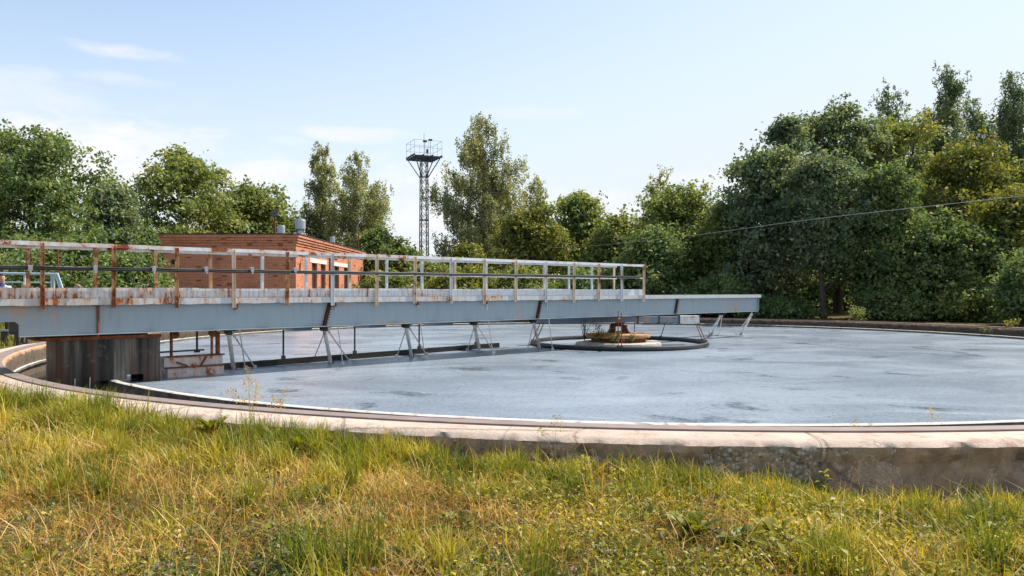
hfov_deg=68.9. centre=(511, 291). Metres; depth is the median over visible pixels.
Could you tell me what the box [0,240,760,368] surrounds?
scraper bridge
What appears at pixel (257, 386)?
seeding grass
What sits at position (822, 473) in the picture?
weed plant
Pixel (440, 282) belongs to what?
shrub
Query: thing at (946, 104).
birch tree
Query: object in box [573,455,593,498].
weed plant
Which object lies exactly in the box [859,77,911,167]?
birch tree
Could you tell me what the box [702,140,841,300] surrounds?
broadleaf tree
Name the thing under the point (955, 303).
shrub
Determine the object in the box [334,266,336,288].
window
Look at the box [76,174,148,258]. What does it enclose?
broadleaf tree
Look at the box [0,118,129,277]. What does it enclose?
broadleaf tree
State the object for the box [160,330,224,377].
scum trough
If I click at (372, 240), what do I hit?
broadleaf tree
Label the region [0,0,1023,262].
sky
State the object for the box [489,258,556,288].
shrub
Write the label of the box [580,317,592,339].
sapling
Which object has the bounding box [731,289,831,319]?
shrub
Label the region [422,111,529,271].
birch tree
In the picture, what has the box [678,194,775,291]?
broadleaf tree
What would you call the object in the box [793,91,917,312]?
broadleaf tree
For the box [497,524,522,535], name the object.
weed plant
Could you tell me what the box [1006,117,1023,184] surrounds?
birch tree
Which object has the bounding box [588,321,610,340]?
sapling
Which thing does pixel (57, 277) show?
guard rail
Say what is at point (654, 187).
birch tree
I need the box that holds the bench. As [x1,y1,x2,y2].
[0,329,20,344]
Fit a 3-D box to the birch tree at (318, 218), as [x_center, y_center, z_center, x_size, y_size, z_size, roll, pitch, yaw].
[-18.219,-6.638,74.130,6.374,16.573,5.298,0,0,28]
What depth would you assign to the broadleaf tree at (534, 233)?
49.79 m
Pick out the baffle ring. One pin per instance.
(703, 343)
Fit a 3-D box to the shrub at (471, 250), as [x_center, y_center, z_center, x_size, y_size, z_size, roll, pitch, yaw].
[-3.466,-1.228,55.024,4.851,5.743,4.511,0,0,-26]
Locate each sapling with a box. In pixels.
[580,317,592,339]
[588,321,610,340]
[605,330,624,341]
[625,333,635,341]
[846,305,869,320]
[979,325,992,333]
[1003,316,1020,326]
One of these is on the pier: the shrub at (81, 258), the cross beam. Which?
the cross beam
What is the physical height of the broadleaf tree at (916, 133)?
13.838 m
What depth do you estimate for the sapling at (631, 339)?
22.12 m
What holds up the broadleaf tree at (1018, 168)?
on the ground at (844, 316)
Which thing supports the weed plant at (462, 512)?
on the ground at (844, 316)
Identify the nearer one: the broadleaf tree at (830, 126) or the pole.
the pole
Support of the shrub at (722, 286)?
on the ground at (844, 316)
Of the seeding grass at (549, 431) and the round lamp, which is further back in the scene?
the round lamp
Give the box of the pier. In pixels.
[576,323,661,346]
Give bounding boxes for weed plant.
[192,415,228,432]
[274,431,332,447]
[437,510,470,522]
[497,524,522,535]
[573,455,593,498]
[617,465,637,475]
[663,510,723,536]
[706,524,767,547]
[745,490,773,503]
[747,515,795,539]
[815,468,830,492]
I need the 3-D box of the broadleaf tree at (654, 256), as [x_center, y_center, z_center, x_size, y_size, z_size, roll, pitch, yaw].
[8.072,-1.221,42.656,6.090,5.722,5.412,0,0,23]
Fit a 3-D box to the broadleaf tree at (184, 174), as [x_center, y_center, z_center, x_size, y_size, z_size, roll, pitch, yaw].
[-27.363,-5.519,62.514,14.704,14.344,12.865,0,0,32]
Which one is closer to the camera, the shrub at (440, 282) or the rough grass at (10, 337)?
the rough grass at (10, 337)
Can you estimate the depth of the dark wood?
53.19 m
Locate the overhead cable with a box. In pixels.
[409,196,1019,247]
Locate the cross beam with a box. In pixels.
[536,315,698,323]
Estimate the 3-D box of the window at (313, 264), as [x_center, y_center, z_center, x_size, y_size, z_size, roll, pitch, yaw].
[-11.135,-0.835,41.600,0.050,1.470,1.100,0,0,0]
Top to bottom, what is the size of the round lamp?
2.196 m
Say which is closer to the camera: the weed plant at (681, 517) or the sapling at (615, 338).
the weed plant at (681, 517)
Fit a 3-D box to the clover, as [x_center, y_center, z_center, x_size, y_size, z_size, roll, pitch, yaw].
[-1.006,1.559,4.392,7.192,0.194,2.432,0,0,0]
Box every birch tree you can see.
[0,128,21,251]
[292,140,349,244]
[322,149,395,247]
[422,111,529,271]
[512,170,549,215]
[634,164,673,225]
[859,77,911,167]
[907,60,973,203]
[948,98,1003,205]
[975,70,1023,223]
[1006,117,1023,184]
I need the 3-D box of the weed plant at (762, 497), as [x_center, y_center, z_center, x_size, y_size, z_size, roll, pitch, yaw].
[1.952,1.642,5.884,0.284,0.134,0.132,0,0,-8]
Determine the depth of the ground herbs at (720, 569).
4.90 m
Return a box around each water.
[29,370,45,380]
[119,324,1023,423]
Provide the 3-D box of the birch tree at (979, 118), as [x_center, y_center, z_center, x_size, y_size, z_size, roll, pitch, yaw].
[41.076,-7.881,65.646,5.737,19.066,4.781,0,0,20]
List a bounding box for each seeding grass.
[221,386,293,433]
[226,366,264,437]
[537,415,571,454]
[926,407,942,423]
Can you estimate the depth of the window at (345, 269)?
49.92 m
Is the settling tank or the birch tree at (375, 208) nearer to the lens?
the settling tank
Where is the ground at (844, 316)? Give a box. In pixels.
[0,300,1023,575]
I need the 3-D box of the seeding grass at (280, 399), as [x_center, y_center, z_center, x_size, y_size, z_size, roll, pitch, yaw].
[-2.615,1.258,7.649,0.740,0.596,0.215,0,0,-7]
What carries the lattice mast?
on the ground at (844, 316)
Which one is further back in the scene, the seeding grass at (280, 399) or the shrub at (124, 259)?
the shrub at (124, 259)
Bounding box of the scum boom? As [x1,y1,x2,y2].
[223,323,499,369]
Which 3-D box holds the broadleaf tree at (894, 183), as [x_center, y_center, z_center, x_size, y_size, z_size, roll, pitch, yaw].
[18.882,-2.707,38.416,6.013,8.728,6.498,0,0,-40]
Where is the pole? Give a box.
[56,240,59,287]
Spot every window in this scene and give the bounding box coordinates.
[312,263,314,288]
[321,264,323,288]
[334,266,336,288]
[344,268,346,287]
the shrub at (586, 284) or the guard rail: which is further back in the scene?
the shrub at (586, 284)
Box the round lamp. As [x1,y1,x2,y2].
[270,209,277,232]
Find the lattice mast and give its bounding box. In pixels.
[406,139,442,255]
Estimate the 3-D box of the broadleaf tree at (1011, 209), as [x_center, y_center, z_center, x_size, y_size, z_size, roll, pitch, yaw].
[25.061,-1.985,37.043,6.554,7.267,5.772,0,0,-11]
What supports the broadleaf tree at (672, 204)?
on the ground at (844, 316)
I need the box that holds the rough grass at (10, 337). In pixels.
[0,322,38,347]
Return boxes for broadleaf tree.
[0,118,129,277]
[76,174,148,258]
[105,142,266,232]
[131,217,175,275]
[193,174,322,233]
[352,223,402,278]
[480,198,584,287]
[551,189,609,270]
[574,207,644,270]
[593,222,697,315]
[608,179,736,287]
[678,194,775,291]
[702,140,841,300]
[750,112,822,300]
[766,144,892,317]
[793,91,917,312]
[823,152,939,303]
[855,204,1021,320]
[860,104,964,228]
[893,125,1023,281]
[948,181,1023,280]
[985,140,1023,202]
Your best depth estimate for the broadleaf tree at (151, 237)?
49.07 m
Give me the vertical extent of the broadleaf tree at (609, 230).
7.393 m
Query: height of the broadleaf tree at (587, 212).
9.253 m
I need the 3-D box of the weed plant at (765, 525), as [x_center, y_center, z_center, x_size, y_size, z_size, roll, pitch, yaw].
[1.681,1.544,4.856,0.350,0.155,0.215,0,0,29]
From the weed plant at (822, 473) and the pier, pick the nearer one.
the weed plant at (822, 473)
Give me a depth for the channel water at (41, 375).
17.89 m
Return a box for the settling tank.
[0,318,1023,506]
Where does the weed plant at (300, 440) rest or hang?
on the ground at (844, 316)
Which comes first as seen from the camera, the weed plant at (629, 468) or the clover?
the clover
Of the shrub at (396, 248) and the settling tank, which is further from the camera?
the shrub at (396, 248)
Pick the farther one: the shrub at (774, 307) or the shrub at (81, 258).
the shrub at (774, 307)
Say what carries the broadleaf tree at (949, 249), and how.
on the ground at (844, 316)
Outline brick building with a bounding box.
[157,219,365,288]
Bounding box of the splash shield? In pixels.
[27,333,161,388]
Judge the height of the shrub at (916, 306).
2.461 m
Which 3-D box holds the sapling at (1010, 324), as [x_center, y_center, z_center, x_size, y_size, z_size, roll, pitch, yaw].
[18.731,1.208,28.006,0.567,0.536,0.490,0,0,0]
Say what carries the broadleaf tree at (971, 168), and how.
on the ground at (844, 316)
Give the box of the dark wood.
[11,179,966,311]
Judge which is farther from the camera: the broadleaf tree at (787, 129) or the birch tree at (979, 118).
the birch tree at (979, 118)
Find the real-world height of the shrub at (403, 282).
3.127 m
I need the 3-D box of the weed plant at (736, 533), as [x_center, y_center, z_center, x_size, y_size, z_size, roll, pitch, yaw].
[1.408,1.535,4.651,0.391,0.131,0.319,0,0,0]
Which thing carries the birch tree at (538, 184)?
on the ground at (844, 316)
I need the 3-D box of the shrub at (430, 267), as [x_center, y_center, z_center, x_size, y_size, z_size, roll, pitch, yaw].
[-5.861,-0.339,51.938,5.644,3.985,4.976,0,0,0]
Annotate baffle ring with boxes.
[530,311,708,350]
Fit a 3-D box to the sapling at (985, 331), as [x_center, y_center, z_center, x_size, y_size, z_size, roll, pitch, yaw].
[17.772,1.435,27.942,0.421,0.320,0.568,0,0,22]
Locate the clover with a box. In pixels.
[1,493,815,575]
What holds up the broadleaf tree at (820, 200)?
on the ground at (844, 316)
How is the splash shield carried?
attached to the scraper bridge
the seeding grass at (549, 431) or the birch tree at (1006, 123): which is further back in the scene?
the birch tree at (1006, 123)
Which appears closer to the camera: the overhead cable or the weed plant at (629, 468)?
the weed plant at (629, 468)
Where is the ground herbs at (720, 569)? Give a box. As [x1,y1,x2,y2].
[0,407,1023,575]
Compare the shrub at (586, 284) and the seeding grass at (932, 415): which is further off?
the shrub at (586, 284)
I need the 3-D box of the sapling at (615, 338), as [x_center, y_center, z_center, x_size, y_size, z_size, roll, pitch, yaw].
[3.023,1.308,22.240,0.721,0.426,0.547,0,0,29]
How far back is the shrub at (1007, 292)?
30.73 m
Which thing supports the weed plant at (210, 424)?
on the ground at (844, 316)
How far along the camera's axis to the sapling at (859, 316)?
34.08 m
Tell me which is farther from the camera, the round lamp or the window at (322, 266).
the round lamp
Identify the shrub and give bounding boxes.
[0,227,165,287]
[72,241,174,287]
[344,267,426,288]
[360,235,434,285]
[407,261,456,288]
[417,263,513,288]
[443,236,492,270]
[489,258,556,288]
[549,260,636,288]
[667,272,764,317]
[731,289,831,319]
[845,275,956,321]
[926,269,1005,322]
[978,247,1023,324]
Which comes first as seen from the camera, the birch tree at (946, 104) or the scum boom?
the scum boom
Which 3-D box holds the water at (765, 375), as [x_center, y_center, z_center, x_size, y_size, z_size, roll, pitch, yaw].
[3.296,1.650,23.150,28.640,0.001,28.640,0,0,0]
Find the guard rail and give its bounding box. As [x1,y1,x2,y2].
[0,272,62,287]
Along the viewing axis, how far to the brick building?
38.00 m

